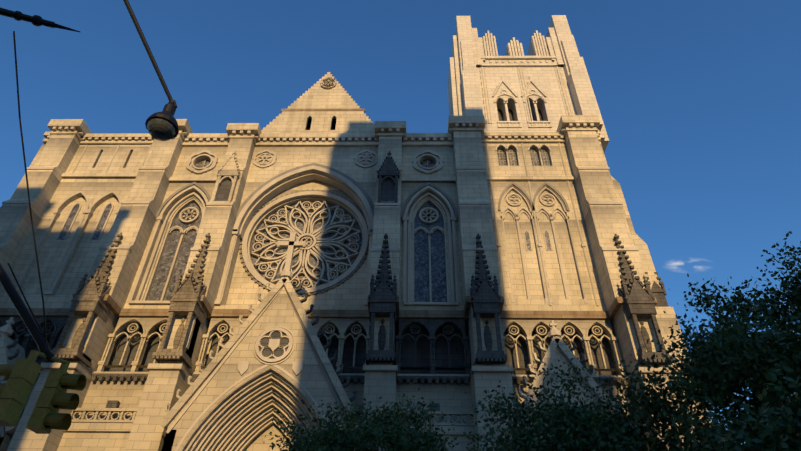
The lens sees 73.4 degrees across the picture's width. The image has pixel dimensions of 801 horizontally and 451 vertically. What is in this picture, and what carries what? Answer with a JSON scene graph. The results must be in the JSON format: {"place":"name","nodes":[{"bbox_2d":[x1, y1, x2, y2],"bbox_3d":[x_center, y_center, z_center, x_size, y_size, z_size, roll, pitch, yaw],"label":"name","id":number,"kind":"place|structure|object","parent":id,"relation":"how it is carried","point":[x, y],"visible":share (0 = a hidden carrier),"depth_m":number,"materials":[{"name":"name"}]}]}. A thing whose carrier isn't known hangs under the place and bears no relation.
{"place":"outdoors","nodes":[
{"label":"outdoors","id":0,"kind":"place"},
{"bbox_2d":[0,350,86,433],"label":"traffic signal heads","id":1,"kind":"object","parent":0,"point":[21,376],"visible":1,"depth_m":9.70,"materials":[{"name":"green metal"}]},
{"bbox_2d":[44,385,66,427],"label":"traffic light lenses","id":2,"kind":"object","parent":1,"relation":"in","point":[56,406],"visible":0.17,"depth_m":9.99,"materials":[{"name":"black glass"}]},
{"bbox_2d":[52,233,210,367],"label":"pinnacles","id":3,"kind":"object","parent":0,"point":[90,303],"visible":0.75,"depth_m":45.85,"materials":[{"name":"beige stone"}]},
{"bbox_2d":[0,163,603,450],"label":"arch moldings","id":4,"kind":"structure","parent":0,"point":[355,183],"depth_m":56.42,"materials":[{"name":"beige stone"}]},
{"bbox_2d":[58,118,550,301],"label":"windows","id":5,"kind":"structure","parent":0,"point":[421,274],"depth_m":54.76,"materials":[{"name":"grey glass"}]},
{"bbox_2d":[10,108,615,374],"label":"arched openings","id":6,"kind":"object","parent":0,"point":[422,343],"depth_m":48.04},
{"bbox_2d":[0,77,638,450],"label":"decorative stone trim","id":7,"kind":"structure","parent":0,"point":[299,245],"depth_m":54.56,"materials":[{"name":"beige stone"}]},
{"bbox_2d":[0,109,656,322],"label":"stained string courses","id":8,"kind":"object","parent":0,"point":[117,310],"visible":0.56,"depth_m":48.36,"materials":[{"name":"beige stone"}]},
{"bbox_2d":[0,151,673,450],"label":"pinnacles","id":9,"kind":"object","parent":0,"point":[639,301],"visible":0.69,"depth_m":45.49,"materials":[{"name":"grey stone"}]},
{"bbox_2d":[0,0,800,444],"label":"sky","id":10,"kind":"structure","parent":0,"point":[699,101],"materials":[{"name":"blue"}]},
{"bbox_2d":[448,15,608,151],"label":"bell tower","id":11,"kind":"structure","parent":0,"point":[550,70],"depth_m":68.66,"materials":[{"name":"beige stone"}]},
{"bbox_3d":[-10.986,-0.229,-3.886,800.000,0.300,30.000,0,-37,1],"label":"amsterdam avenue","id":12,"kind":"object","parent":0,"visible":0},
{"bbox_2d":[0,263,54,360],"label":"pole","id":13,"kind":"object","parent":12,"relation":"on","point":[17,301],"visible":0.92,"depth_m":10.26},
{"bbox_2d":[0,7,79,342],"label":"overhead bracket wires","id":14,"kind":"object","parent":12,"relation":"on","point":[36,20],"visible":1,"depth_m":10.20,"materials":[{"name":"black paint"}]},
{"bbox_2d":[123,0,178,138],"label":"street lamp","id":15,"kind":"object","parent":12,"relation":"on","point":[167,113],"visible":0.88,"depth_m":10.07,"materials":[{"name":"black paint"}]},
{"bbox_2d":[147,118,175,140],"bbox_3d":[-4.293,-1.664,9.604,0.500,0.210,0.500,0,-37,1],"label":"lamp lens","id":16,"kind":"object","parent":15,"relation":"attached to","point":[163,129],"visible":1,"depth_m":9.51,"materials":[{"name":"grey glass"}]},
{"label":"ground","id":17,"kind":"structure","parent":0,"visible":0},
{"bbox_2d":[246,400,367,450],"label":"tree","id":18,"kind":"object","parent":17,"relation":"on","point":[302,444],"visible":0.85,"depth_m":28.05,"materials":[{"name":"green plant"}]},
{"bbox_2d":[0,72,710,450],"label":"cathedral facade","id":19,"kind":"structure","parent":17,"relation":"on","point":[150,408],"depth_m":51.57,"materials":[{"name":"beige stone"}]},
{"bbox_2d":[319,381,460,450],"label":"tree","id":20,"kind":"object","parent":17,"relation":"on","point":[391,432],"visible":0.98,"depth_m":27.71,"materials":[{"name":"green plant"}]},
{"bbox_2d":[452,354,664,450],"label":"tree","id":21,"kind":"object","parent":17,"relation":"on","point":[556,423],"visible":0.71,"depth_m":24.36,"materials":[{"name":"green plant"}]},
{"bbox_2d":[541,349,750,450],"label":"tree","id":22,"kind":"object","parent":17,"relation":"on","point":[607,443],"visible":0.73,"depth_m":22.83,"materials":[{"name":"green plant"}]},
{"bbox_2d":[620,231,800,450],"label":"tree","id":23,"kind":"object","parent":17,"relation":"on","point":[713,369],"visible":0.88,"depth_m":21.02,"materials":[{"name":"green plant"}]},
{"bbox_3d":[12.528,7.801,11.794,5.988,6.672,7.549,0,-37,1],"label":"far right tree trunk and limbs","id":24,"kind":"object","parent":17,"relation":"on","visible":0},
{"bbox_2d":[675,356,800,450],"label":"tree","id":25,"kind":"object","parent":24,"relation":"on","point":[763,437],"visible":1,"depth_m":13.67,"materials":[{"name":"green plant"}]}
]}

